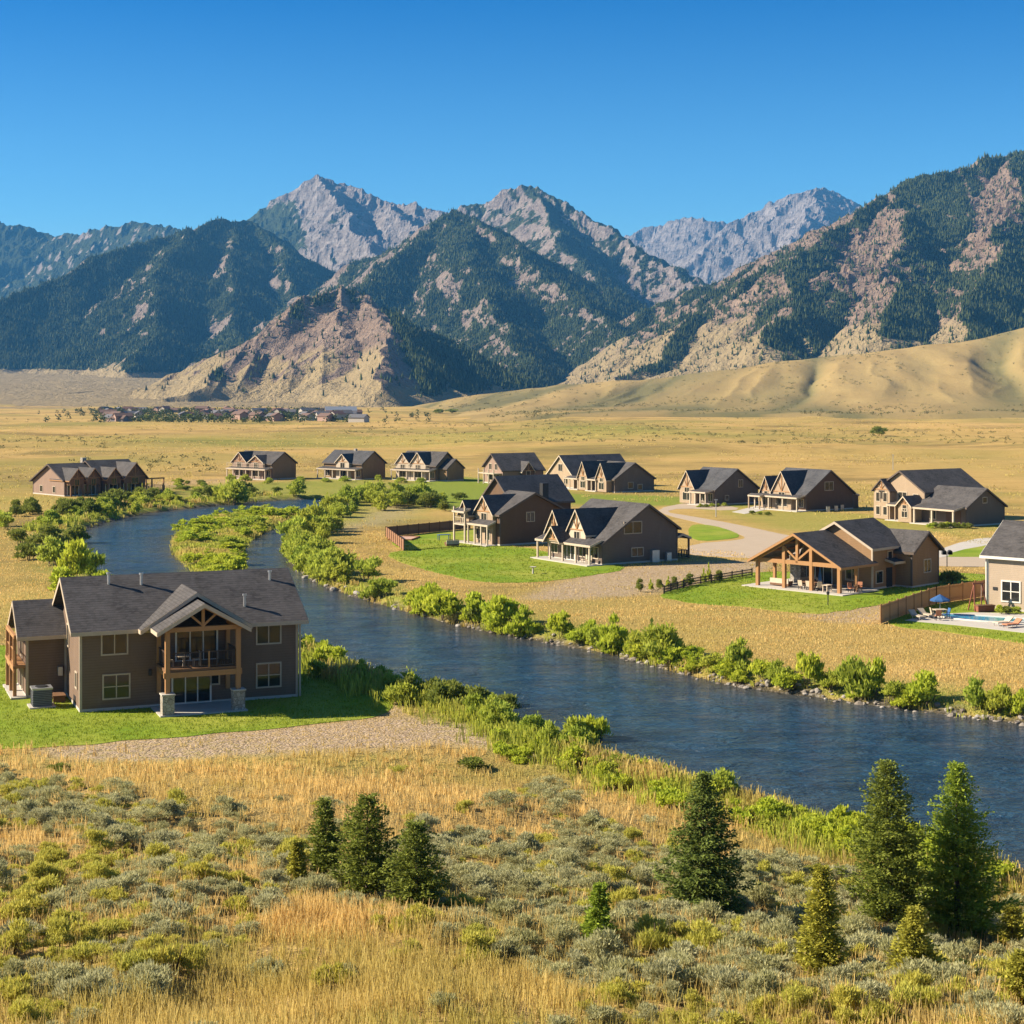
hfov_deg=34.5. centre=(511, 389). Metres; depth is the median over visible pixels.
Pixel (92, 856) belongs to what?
rabbitbrush
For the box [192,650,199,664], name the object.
balcony chair
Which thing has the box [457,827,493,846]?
sagebrush
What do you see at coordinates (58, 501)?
willow shrub
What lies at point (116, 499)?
willow shrub
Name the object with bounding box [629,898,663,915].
sagebrush
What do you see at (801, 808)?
bank shrub
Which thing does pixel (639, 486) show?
window
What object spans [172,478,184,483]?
meadow shrub
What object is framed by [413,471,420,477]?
window
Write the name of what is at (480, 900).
rabbitbrush cover
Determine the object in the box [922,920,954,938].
rabbitbrush
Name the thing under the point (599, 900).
conifer
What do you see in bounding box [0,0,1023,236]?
sky
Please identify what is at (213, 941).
sagebrush
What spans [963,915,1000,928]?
sagebrush
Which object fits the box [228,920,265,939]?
sagebrush
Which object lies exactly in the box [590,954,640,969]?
sagebrush
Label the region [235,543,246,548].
island shrub
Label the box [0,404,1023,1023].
ground
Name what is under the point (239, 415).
village house
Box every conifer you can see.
[283,839,310,884]
[304,796,343,874]
[323,791,407,896]
[377,818,452,907]
[578,880,621,939]
[649,769,761,918]
[791,862,852,976]
[834,758,937,924]
[883,904,947,970]
[905,760,1023,939]
[986,902,1023,948]
[991,948,1023,1003]
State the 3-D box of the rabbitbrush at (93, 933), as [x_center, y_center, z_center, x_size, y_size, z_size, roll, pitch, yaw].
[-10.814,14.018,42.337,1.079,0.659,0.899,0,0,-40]
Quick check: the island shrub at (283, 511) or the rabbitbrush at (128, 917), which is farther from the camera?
the island shrub at (283, 511)
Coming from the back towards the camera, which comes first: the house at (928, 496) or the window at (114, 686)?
the house at (928, 496)
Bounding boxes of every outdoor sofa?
[770,577,792,585]
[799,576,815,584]
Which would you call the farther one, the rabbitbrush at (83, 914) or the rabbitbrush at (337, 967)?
the rabbitbrush at (83, 914)
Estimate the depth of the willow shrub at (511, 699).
115.35 m
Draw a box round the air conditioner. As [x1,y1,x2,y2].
[27,684,55,708]
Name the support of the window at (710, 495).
in the house at (709, 485)
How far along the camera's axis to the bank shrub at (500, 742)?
97.54 m
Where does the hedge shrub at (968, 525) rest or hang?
on the ground at (470, 454)
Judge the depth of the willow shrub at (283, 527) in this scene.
231.39 m
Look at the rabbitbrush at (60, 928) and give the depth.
41.80 m
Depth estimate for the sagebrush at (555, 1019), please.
32.84 m
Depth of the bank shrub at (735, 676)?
123.45 m
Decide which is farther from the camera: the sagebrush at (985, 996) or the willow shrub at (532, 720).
the willow shrub at (532, 720)
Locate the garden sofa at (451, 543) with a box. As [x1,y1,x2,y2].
[444,540,458,545]
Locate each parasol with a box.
[818,567,821,590]
[930,594,949,601]
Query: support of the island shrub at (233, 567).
on the ground at (470, 454)
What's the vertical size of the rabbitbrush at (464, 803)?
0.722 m
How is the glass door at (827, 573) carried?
in the house at (872, 554)
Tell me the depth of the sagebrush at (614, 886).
54.98 m
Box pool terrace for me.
[905,612,1023,632]
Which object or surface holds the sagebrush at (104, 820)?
on the ground at (470, 454)
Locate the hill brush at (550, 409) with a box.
[439,332,1023,417]
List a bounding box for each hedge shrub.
[926,523,934,527]
[936,522,946,527]
[950,521,960,527]
[962,522,973,527]
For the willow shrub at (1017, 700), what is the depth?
109.82 m
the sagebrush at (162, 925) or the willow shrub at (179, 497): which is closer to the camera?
the sagebrush at (162, 925)
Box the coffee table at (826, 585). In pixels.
[822,584,831,591]
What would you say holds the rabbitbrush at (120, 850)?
on the ground at (470, 454)
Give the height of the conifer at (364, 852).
3.308 m
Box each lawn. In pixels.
[0,645,391,748]
[388,546,623,582]
[392,530,497,549]
[661,572,984,613]
[688,524,738,540]
[888,601,1023,643]
[946,545,985,556]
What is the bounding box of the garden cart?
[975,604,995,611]
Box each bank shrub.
[490,727,509,741]
[492,739,506,753]
[493,742,513,758]
[506,746,533,762]
[508,626,529,636]
[510,610,535,619]
[513,753,530,764]
[517,735,528,742]
[523,742,534,751]
[531,735,542,748]
[533,623,545,631]
[537,739,559,750]
[552,745,591,764]
[556,760,572,770]
[562,622,575,633]
[563,629,585,642]
[573,735,589,746]
[588,754,601,768]
[591,762,609,780]
[595,772,632,789]
[604,640,622,653]
[604,753,621,762]
[605,759,622,770]
[621,641,635,656]
[629,643,647,657]
[635,756,653,775]
[647,776,681,789]
[647,785,679,803]
[651,646,686,666]
[652,790,689,810]
[678,646,689,652]
[678,662,698,672]
[679,650,696,660]
[685,644,705,655]
[689,781,724,797]
[712,659,751,678]
[714,658,729,676]
[721,798,741,818]
[727,806,764,824]
[729,669,746,683]
[737,675,750,682]
[753,819,774,833]
[771,672,806,691]
[780,803,796,812]
[788,815,825,838]
[792,816,807,825]
[793,805,811,813]
[801,812,816,816]
[812,821,836,842]
[816,676,832,687]
[820,814,834,824]
[829,803,853,822]
[829,817,863,853]
[830,836,855,853]
[832,825,860,853]
[845,688,873,700]
[887,687,919,707]
[901,850,934,884]
[905,821,925,851]
[918,833,936,855]
[981,862,1019,891]
[996,860,1019,878]
[1003,706,1014,715]
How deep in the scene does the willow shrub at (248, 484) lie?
335.32 m
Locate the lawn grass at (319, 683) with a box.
[0,539,1023,747]
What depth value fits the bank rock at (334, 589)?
181.87 m
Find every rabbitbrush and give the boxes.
[0,783,16,794]
[0,817,7,825]
[0,888,8,901]
[0,898,35,923]
[0,915,36,954]
[0,952,18,966]
[0,971,37,1004]
[1,995,56,1023]
[2,885,50,920]
[3,792,29,803]
[6,992,51,1013]
[8,883,30,898]
[15,781,36,797]
[19,872,46,883]
[24,858,67,879]
[25,873,64,895]
[25,877,40,882]
[28,777,49,788]
[29,924,43,939]
[30,845,69,864]
[36,998,67,1017]
[37,840,59,849]
[37,914,78,947]
[39,926,52,937]
[44,943,71,962]
[46,906,87,942]
[49,858,80,870]
[52,864,69,884]
[63,938,112,967]
[67,1001,89,1016]
[70,918,108,939]
[71,911,87,918]
[71,922,108,945]
[72,902,93,911]
[74,1002,109,1023]
[76,848,98,864]
[79,828,116,853]
[80,859,112,880]
[83,853,111,868]
[83,860,120,881]
[90,885,128,901]
[94,797,114,810]
[94,913,125,922]
[97,915,132,942]
[98,851,131,867]
[108,946,157,972]
[110,937,127,944]
[112,847,133,856]
[120,899,152,922]
[122,914,134,930]
[123,817,140,826]
[132,931,164,951]
[138,840,169,859]
[151,941,208,973]
[153,906,198,923]
[162,933,181,944]
[164,853,189,875]
[165,942,185,961]
[166,786,188,805]
[168,849,193,861]
[171,918,203,936]
[182,859,227,882]
[186,943,215,961]
[201,930,244,950]
[203,852,224,863]
[217,841,247,862]
[220,894,262,914]
[225,869,259,887]
[234,837,255,847]
[234,912,258,923]
[236,843,260,852]
[261,880,287,896]
[267,842,310,864]
[281,834,306,847]
[281,837,308,843]
[305,961,360,990]
[367,903,392,912]
[367,913,399,931]
[386,937,421,960]
[389,901,441,934]
[418,905,445,921]
[437,886,452,896]
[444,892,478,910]
[453,930,502,967]
[454,799,473,813]
[459,920,499,936]
[521,848,536,858]
[522,859,558,876]
[528,832,558,850]
[562,887,592,898]
[570,913,593,925]
[572,896,592,910]
[575,999,596,1012]
[589,982,603,997]
[590,817,617,832]
[597,976,635,1001]
[600,863,639,883]
[601,981,641,1009]
[606,884,641,904]
[619,825,642,842]
[624,848,645,865]
[630,978,668,999]
[631,912,673,952]
[631,1017,649,1023]
[633,956,648,967]
[635,893,658,902]
[641,857,661,865]
[646,893,664,900]
[657,1007,671,1021]
[658,837,681,848]
[659,1009,684,1023]
[659,1010,705,1023]
[663,916,726,956]
[668,920,696,937]
[679,987,699,1000]
[679,990,708,1017]
[688,999,723,1008]
[702,1008,747,1023]
[715,914,746,929]
[721,926,741,939]
[741,992,781,1020]
[746,931,782,950]
[747,858,773,879]
[750,1017,779,1023]
[757,880,782,901]
[759,942,789,957]
[772,901,784,910]
[772,981,815,1016]
[776,870,809,888]
[776,980,811,1001]
[782,1009,818,1023]
[789,954,805,969]
[802,881,811,888]
[811,986,824,1003]
[823,998,848,1012]
[828,980,901,1023]
[831,1004,872,1023]
[836,874,867,889]
[847,942,869,958]
[853,971,885,984]
[885,968,936,1011]
[888,978,942,1017]
[892,1013,911,1023]
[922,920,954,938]
[925,949,950,963]
[937,973,982,1004]
[944,957,980,978]
[958,1014,994,1023]
[961,922,992,940]
[969,955,1002,968]
[985,955,1007,974]
[986,947,1022,988]
[994,991,1016,1002]
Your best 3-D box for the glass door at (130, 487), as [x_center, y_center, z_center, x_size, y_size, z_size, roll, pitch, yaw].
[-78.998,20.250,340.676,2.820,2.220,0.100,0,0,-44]
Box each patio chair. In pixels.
[798,580,804,588]
[816,582,821,590]
[847,582,854,592]
[934,610,941,620]
[942,608,950,618]
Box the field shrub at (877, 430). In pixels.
[868,426,888,435]
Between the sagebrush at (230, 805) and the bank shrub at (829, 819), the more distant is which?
the bank shrub at (829, 819)
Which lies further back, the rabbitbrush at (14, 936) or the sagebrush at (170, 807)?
the sagebrush at (170, 807)
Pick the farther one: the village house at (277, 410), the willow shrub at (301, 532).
the village house at (277, 410)
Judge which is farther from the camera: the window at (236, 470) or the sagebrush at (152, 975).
the window at (236, 470)
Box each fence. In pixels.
[385,520,469,550]
[663,568,752,593]
[880,580,984,623]
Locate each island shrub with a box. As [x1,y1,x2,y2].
[170,518,193,530]
[173,530,202,542]
[180,552,203,563]
[187,518,202,524]
[187,523,214,532]
[194,560,210,567]
[197,515,216,523]
[198,531,216,535]
[199,533,209,541]
[200,552,218,563]
[203,563,230,570]
[205,519,224,529]
[208,552,234,563]
[211,507,228,514]
[217,516,231,522]
[218,535,236,546]
[219,541,237,548]
[222,520,242,527]
[223,558,240,569]
[225,517,250,526]
[225,547,248,560]
[225,557,247,569]
[232,505,252,512]
[233,524,250,532]
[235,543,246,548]
[239,513,252,517]
[240,527,253,534]
[241,515,267,522]
[249,505,262,512]
[250,521,266,529]
[251,510,261,515]
[252,524,268,531]
[258,504,267,512]
[262,506,280,515]
[275,508,290,514]
[283,505,301,514]
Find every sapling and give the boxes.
[648,579,653,589]
[701,568,706,581]
[706,563,711,580]
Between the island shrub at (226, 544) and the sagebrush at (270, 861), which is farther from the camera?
the island shrub at (226, 544)
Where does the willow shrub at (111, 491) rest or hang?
on the ground at (470, 454)
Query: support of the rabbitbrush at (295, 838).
on the ground at (470, 454)
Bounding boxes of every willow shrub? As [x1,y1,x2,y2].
[0,509,11,521]
[0,514,14,528]
[5,527,27,542]
[7,504,26,515]
[10,499,20,505]
[11,541,40,559]
[19,495,41,513]
[20,522,69,546]
[22,500,42,514]
[31,515,41,523]
[34,535,66,564]
[37,509,65,523]
[46,762,72,771]
[47,565,74,592]
[51,497,74,509]
[55,537,94,576]
[56,498,83,508]
[56,500,73,514]
[63,524,92,541]
[68,505,80,512]
[74,496,85,506]
[75,509,84,516]
[78,497,101,512]
[78,549,106,575]
[92,569,108,575]
[94,491,120,505]
[97,495,112,502]
[99,502,112,515]
[103,490,114,498]
[107,499,116,513]
[108,488,123,494]
[112,491,129,505]
[113,496,120,506]
[123,490,134,500]
[126,496,137,503]
[127,500,142,513]
[128,491,142,502]
[134,486,143,491]
[135,493,153,503]
[142,487,159,500]
[143,491,154,500]
[154,494,162,500]
[161,488,170,500]
[163,490,177,500]
[174,495,183,501]
[190,489,203,494]
[201,485,212,495]
[211,477,249,504]
[241,479,252,491]
[248,487,258,491]
[272,486,282,491]
[274,515,307,533]
[279,530,294,553]
[281,539,292,556]
[282,533,300,548]
[283,541,298,556]
[284,523,303,541]
[284,541,301,559]
[286,478,306,497]
[286,543,308,565]
[288,527,316,536]
[288,532,312,549]
[290,507,317,532]
[292,545,315,571]
[298,633,317,644]
[298,639,307,651]
[302,547,322,571]
[304,502,326,515]
[306,515,319,526]
[306,534,335,549]
[306,550,315,570]
[306,565,319,578]
[307,658,327,677]
[308,499,323,527]
[310,545,345,567]
[312,562,335,581]
[312,647,327,661]
[313,514,338,533]
[314,517,331,542]
[314,645,347,656]
[317,492,346,510]
[317,513,336,530]
[317,639,333,647]
[318,556,348,583]
[320,548,358,571]
[326,645,344,660]
[328,500,339,516]
[330,562,351,583]
[331,488,359,504]
[331,515,344,529]
[332,502,352,517]
[336,483,358,503]
[337,494,351,504]
[347,499,358,511]
[351,484,364,501]
[353,555,382,580]
[353,658,369,676]
[357,576,383,600]
[362,481,373,495]
[362,482,380,501]
[369,491,383,500]
[371,490,392,509]
[374,664,393,673]
[375,577,397,593]
[376,478,385,488]
[381,487,397,492]
[381,671,401,687]
[381,681,418,703]
[388,478,405,491]
[388,489,407,508]
[390,665,422,691]
[396,675,419,693]
[398,490,419,506]
[402,590,418,605]
[405,587,418,602]
[408,605,423,614]
[409,482,426,504]
[410,581,444,612]
[411,584,440,615]
[413,585,441,604]
[415,492,438,507]
[416,489,432,506]
[417,482,431,492]
[418,676,443,691]
[419,588,465,620]
[423,679,459,706]
[423,682,434,696]
[431,491,442,505]
[437,500,449,510]
[438,492,448,500]
[444,678,461,685]
[445,683,456,698]
[446,682,469,699]
[450,684,493,707]
[456,755,493,770]
[459,608,467,620]
[462,599,486,622]
[462,689,484,718]
[464,590,489,607]
[465,608,481,621]
[473,701,506,726]
[477,701,508,725]
[479,595,519,622]
[483,693,502,704]
[485,620,506,632]
[486,594,515,620]
[490,700,513,724]
[494,699,518,720]
[497,691,520,708]
[498,603,537,636]
[516,711,545,734]
[536,719,559,745]
[546,609,572,637]
[556,723,595,746]
[560,714,592,733]
[573,623,586,640]
[579,713,612,740]
[582,618,595,644]
[585,638,595,646]
[586,624,614,648]
[587,730,603,750]
[594,611,627,648]
[616,626,630,641]
[622,628,646,653]
[637,618,687,662]
[685,653,704,667]
[697,651,723,672]
[709,767,740,793]
[722,635,752,673]
[744,795,791,823]
[746,658,770,678]
[763,658,790,678]
[785,666,795,684]
[790,817,838,841]
[792,651,824,685]
[819,667,845,689]
[831,810,878,836]
[832,654,880,697]
[863,656,886,695]
[879,680,906,697]
[893,690,913,702]
[902,669,940,706]
[962,670,987,709]
[982,681,1015,712]
[1005,687,1023,715]
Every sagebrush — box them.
[0,855,16,885]
[0,917,47,948]
[0,956,29,980]
[0,970,12,979]
[9,797,37,821]
[22,807,55,824]
[22,973,44,993]
[23,953,59,975]
[25,1018,69,1023]
[27,891,70,910]
[31,961,101,991]
[46,886,88,907]
[51,968,124,1008]
[53,800,90,819]
[65,975,84,1008]
[67,1005,107,1023]
[73,965,118,985]
[78,878,109,896]
[81,870,147,901]
[82,897,118,921]
[84,811,120,829]
[84,938,114,961]
[102,825,130,847]
[104,791,133,808]
[107,872,143,886]
[110,969,178,1003]
[111,820,138,835]
[112,897,137,917]
[112,935,147,954]
[113,958,178,989]
[115,828,148,847]
[119,869,151,885]
[127,882,176,901]
[130,911,173,930]
[134,828,184,849]
[139,841,167,857]
[139,855,177,877]
[141,917,188,938]
[150,893,195,923]
[155,799,186,819]
[162,841,180,850]
[173,878,218,901]
[175,858,215,876]
[185,839,220,860]
[194,938,229,959]
[198,831,227,843]
[198,839,219,845]
[199,875,228,893]
[208,844,226,855]
[209,795,253,816]
[220,879,260,898]
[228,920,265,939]
[242,954,285,988]
[246,849,274,863]
[249,891,293,919]
[250,886,286,909]
[252,834,280,850]
[258,867,291,890]
[259,850,305,869]
[287,877,306,893]
[297,873,338,899]
[323,869,348,893]
[323,890,365,906]
[330,960,359,984]
[345,895,378,908]
[380,837,405,854]
[414,811,440,834]
[421,841,452,856]
[423,991,457,1013]
[428,854,454,871]
[429,833,456,849]
[429,920,457,941]
[433,888,447,908]
[433,905,444,912]
[438,861,483,885]
[443,824,475,839]
[445,910,479,925]
[446,905,487,916]
[452,833,492,848]
[455,873,496,898]
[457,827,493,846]
[459,906,477,925]
[461,870,492,890]
[465,859,484,869]
[465,915,496,928]
[469,842,517,862]
[478,865,494,871]
[482,867,504,884]
[484,895,523,924]
[485,934,535,962]
[487,867,525,893]
[493,926,546,950]
[499,842,529,858]
[505,912,549,934]
[514,830,543,851]
[515,873,557,899]
[519,898,546,910]
[528,901,568,919]
[530,894,570,906]
[530,959,561,971]
[531,960,595,982]
[532,859,563,872]
[534,905,551,914]
[538,863,559,876]
[539,875,559,884]
[544,915,581,941]
[545,924,581,953]
[545,1014,576,1023]
[546,847,583,866]
[548,912,580,919]
[550,864,580,887]
[551,849,580,867]
[557,947,596,972]
[558,873,585,888]
[561,903,591,920]
[565,966,596,980]
[566,834,598,856]
[569,975,600,990]
[571,925,626,968]
[574,870,613,890]
[575,809,603,825]
[576,814,609,832]
[582,854,623,867]
[582,1003,626,1023]
[589,969,601,981]
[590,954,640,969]
[595,836,623,854]
[595,967,638,988]
[598,956,648,981]
[605,904,641,933]
[606,859,636,872]
[608,879,638,893]
[614,899,642,916]
[621,920,644,939]
[625,864,659,890]
[626,908,639,922]
[628,860,661,873]
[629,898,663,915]
[630,1001,662,1023]
[639,907,666,915]
[639,955,691,990]
[645,978,686,1003]
[647,859,677,875]
[654,873,683,894]
[654,913,688,924]
[654,938,706,960]
[655,896,693,915]
[657,852,682,862]
[658,912,689,933]
[661,948,702,967]
[667,960,720,994]
[680,898,725,925]
[696,943,724,964]
[700,921,731,937]
[700,962,752,994]
[707,1007,742,1023]
[711,990,736,1008]
[713,929,775,953]
[715,952,746,970]
[717,912,740,926]
[724,946,758,956]
[726,879,745,889]
[727,849,757,864]
[727,893,755,915]
[730,855,751,871]
[730,967,781,1007]
[734,861,761,882]
[734,949,803,977]
[736,969,750,991]
[737,908,780,931]
[738,884,768,907]
[739,879,778,911]
[739,909,769,926]
[751,968,798,995]
[755,913,804,941]
[767,937,800,960]
[768,904,807,924]
[775,900,820,923]
[779,854,810,874]
[780,884,810,905]
[795,976,821,994]
[799,887,845,907]
[813,966,834,980]
[816,959,869,994]
[828,863,851,882]
[835,883,863,909]
[837,915,876,935]
[837,935,858,952]
[841,898,861,908]
[841,914,875,929]
[844,931,889,957]
[849,902,883,926]
[850,898,868,914]
[853,960,886,974]
[854,980,892,1001]
[855,978,892,1011]
[857,926,892,943]
[859,954,883,964]
[871,970,906,986]
[874,935,911,960]
[876,921,901,936]
[878,924,898,935]
[885,954,946,986]
[925,932,946,943]
[926,960,985,990]
[933,940,982,963]
[933,1003,978,1022]
[937,961,964,976]
[957,936,984,954]
[959,985,998,1017]
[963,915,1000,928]
[967,999,1011,1023]
[971,953,992,961]
[971,975,1002,991]
[978,967,994,975]
[980,997,1023,1023]
[984,942,1015,957]
[993,951,1013,961]
[1007,937,1023,949]
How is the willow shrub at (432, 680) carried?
on the ground at (470, 454)
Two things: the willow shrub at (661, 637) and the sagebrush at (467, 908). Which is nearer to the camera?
the sagebrush at (467, 908)
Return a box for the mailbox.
[941,550,952,554]
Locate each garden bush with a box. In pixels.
[450,492,468,499]
[939,572,946,582]
[941,569,967,583]
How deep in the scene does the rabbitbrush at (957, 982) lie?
35.35 m
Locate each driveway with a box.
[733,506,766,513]
[939,538,990,556]
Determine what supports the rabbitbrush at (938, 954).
on the ground at (470, 454)
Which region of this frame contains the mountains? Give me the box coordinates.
[0,150,1023,408]
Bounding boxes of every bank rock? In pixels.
[330,587,338,590]
[629,657,639,660]
[765,679,770,686]
[854,701,862,704]
[947,713,955,716]
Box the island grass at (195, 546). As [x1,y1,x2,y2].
[169,507,295,571]
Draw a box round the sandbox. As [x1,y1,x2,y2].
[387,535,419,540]
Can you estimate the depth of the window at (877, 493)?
273.70 m
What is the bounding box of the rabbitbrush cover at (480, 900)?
[0,764,1022,1021]
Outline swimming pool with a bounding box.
[937,614,1023,622]
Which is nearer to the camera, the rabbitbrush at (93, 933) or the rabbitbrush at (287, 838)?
the rabbitbrush at (93, 933)
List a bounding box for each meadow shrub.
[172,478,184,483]
[178,485,193,489]
[197,479,207,484]
[225,474,236,479]
[239,473,252,480]
[263,477,273,483]
[321,478,331,481]
[338,476,351,481]
[374,475,381,479]
[395,477,408,482]
[415,477,427,483]
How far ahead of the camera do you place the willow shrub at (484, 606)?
151.36 m
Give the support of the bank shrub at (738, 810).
on the ground at (470, 454)
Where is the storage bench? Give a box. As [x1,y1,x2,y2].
[52,691,65,702]
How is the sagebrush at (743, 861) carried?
on the ground at (470, 454)
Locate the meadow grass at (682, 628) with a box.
[0,530,1023,742]
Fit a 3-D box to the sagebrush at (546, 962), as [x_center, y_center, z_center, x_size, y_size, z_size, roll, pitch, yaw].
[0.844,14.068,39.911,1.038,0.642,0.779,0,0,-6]
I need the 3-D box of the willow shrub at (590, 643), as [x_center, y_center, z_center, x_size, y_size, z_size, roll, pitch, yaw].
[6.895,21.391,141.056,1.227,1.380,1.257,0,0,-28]
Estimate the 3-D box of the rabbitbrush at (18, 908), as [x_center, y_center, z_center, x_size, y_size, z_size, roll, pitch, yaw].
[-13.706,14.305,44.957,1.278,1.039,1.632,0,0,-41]
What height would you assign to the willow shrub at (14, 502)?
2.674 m
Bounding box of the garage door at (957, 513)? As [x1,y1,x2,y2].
[946,511,960,523]
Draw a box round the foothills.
[412,328,1023,420]
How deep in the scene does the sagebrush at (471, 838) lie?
67.92 m
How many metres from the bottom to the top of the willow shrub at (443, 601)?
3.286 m
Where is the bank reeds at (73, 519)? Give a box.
[20,490,282,532]
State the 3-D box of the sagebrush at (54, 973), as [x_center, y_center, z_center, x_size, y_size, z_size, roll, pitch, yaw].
[-10.205,13.598,37.988,1.536,0.705,1.542,0,0,36]
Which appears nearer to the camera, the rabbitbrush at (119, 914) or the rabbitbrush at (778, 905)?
the rabbitbrush at (119, 914)
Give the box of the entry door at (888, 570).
[886,567,891,586]
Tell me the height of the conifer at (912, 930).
1.954 m
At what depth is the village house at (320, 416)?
1111.30 m
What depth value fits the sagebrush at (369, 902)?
48.07 m
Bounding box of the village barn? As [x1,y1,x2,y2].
[324,406,356,410]
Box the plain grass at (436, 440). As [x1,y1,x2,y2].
[0,417,1023,535]
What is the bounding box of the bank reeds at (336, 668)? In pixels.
[298,637,1023,901]
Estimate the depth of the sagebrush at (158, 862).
52.45 m
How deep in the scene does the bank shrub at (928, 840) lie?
74.42 m
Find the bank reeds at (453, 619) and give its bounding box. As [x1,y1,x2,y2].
[297,571,1002,719]
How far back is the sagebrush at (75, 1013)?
33.85 m
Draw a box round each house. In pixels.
[3,568,308,717]
[29,458,164,496]
[100,409,116,412]
[110,415,129,421]
[112,413,133,421]
[125,407,139,410]
[134,411,144,417]
[158,406,170,411]
[168,408,180,412]
[194,406,209,410]
[198,410,208,414]
[204,413,222,418]
[226,450,297,479]
[230,411,248,419]
[248,412,265,419]
[254,409,267,412]
[264,413,284,420]
[270,412,283,421]
[272,408,285,412]
[284,409,295,415]
[298,408,315,412]
[299,413,314,420]
[314,411,329,418]
[316,413,334,421]
[316,449,386,479]
[329,411,344,419]
[334,410,352,417]
[348,414,369,421]
[389,450,464,481]
[452,474,574,546]
[478,452,545,483]
[530,498,691,566]
[546,454,655,492]
[677,467,759,504]
[742,517,944,595]
[748,467,859,511]
[871,468,1007,525]
[979,520,1023,611]
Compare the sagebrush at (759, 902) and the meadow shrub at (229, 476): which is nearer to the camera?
the sagebrush at (759, 902)
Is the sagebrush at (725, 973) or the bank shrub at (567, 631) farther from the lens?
the bank shrub at (567, 631)
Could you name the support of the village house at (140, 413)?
on the ground at (470, 454)
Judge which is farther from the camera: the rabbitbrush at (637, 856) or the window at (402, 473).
the window at (402, 473)
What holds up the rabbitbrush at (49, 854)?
on the ground at (470, 454)
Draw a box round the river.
[83,499,1023,877]
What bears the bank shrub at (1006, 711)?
on the ground at (470, 454)
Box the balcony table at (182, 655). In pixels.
[176,654,190,665]
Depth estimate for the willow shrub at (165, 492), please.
315.49 m
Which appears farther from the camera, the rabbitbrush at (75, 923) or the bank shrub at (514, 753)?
the bank shrub at (514, 753)
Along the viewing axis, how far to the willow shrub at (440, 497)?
303.85 m
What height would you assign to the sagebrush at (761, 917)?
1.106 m
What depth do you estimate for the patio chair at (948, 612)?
153.88 m
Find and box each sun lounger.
[908,609,925,619]
[917,608,934,618]
[993,616,1013,625]
[1002,618,1022,627]
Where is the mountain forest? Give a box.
[0,149,1023,396]
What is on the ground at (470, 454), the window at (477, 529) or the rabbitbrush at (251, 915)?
the rabbitbrush at (251, 915)
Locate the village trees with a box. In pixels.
[37,405,430,423]
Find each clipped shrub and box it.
[635,578,645,591]
[656,579,662,588]
[671,576,676,587]
[685,573,696,585]
[714,570,722,580]
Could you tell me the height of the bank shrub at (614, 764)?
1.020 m
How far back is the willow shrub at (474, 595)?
156.14 m
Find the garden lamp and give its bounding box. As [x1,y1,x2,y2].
[826,591,829,604]
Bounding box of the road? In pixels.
[659,503,984,566]
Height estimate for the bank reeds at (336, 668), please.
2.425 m
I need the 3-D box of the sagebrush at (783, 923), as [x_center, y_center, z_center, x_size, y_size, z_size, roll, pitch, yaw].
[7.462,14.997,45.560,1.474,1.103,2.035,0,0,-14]
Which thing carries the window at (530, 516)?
in the house at (509, 510)
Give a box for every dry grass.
[0,737,1023,958]
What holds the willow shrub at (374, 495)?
on the ground at (470, 454)
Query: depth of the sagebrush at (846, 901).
59.99 m
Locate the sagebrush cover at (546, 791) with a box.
[0,761,1023,1023]
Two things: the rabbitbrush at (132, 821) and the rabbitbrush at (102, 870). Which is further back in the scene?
the rabbitbrush at (132, 821)
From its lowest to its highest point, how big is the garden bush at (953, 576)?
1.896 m
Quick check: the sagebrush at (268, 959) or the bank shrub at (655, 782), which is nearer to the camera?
the sagebrush at (268, 959)
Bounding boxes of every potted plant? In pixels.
[994,604,1004,613]
[1003,606,1012,613]
[1010,606,1021,613]
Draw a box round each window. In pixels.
[20,641,23,658]
[20,668,23,690]
[67,623,68,647]
[74,479,79,485]
[75,670,77,689]
[91,478,95,484]
[101,634,127,655]
[102,673,130,699]
[112,478,116,484]
[131,477,138,483]
[210,675,219,684]
[235,469,243,475]
[253,470,259,476]
[256,625,281,644]
[256,662,281,688]
[266,470,270,476]
[338,470,345,476]
[356,470,360,476]
[400,471,405,476]
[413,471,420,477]
[476,527,479,538]
[481,512,486,519]
[484,529,489,540]
[526,512,534,521]
[551,544,557,552]
[558,464,562,471]
[574,531,579,538]
[579,547,586,556]
[580,480,585,487]
[591,546,598,558]
[598,481,603,489]
[624,521,641,533]
[628,482,632,488]
[631,547,643,556]
[637,484,642,489]
[682,492,691,500]
[684,487,689,492]
[708,493,712,501]
[738,479,742,487]
[763,497,767,504]
[776,498,787,506]
[798,499,803,507]
[824,481,833,490]
[845,568,858,580]
[876,492,879,501]
[876,506,879,514]
[876,570,882,583]
[879,490,884,498]
[883,492,886,501]
[883,506,886,515]
[887,550,892,557]
[898,491,906,500]
[901,508,907,517]
[923,558,930,572]
[929,510,935,519]
[982,497,986,502]
[1001,580,1020,602]
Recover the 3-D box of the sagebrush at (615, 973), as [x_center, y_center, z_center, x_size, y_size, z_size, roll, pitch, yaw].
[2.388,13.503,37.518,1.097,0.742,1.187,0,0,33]
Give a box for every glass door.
[67,485,78,495]
[84,484,94,494]
[105,484,117,490]
[123,483,135,491]
[171,676,211,703]
[175,630,217,661]
[564,545,574,559]
[806,566,832,583]
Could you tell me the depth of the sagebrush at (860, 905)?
56.17 m
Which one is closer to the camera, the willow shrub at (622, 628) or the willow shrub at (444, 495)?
the willow shrub at (622, 628)
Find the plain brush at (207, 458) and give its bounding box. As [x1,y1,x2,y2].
[0,417,1023,477]
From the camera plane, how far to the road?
229.82 m
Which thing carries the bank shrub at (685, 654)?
on the ground at (470, 454)
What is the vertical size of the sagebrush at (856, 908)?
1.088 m

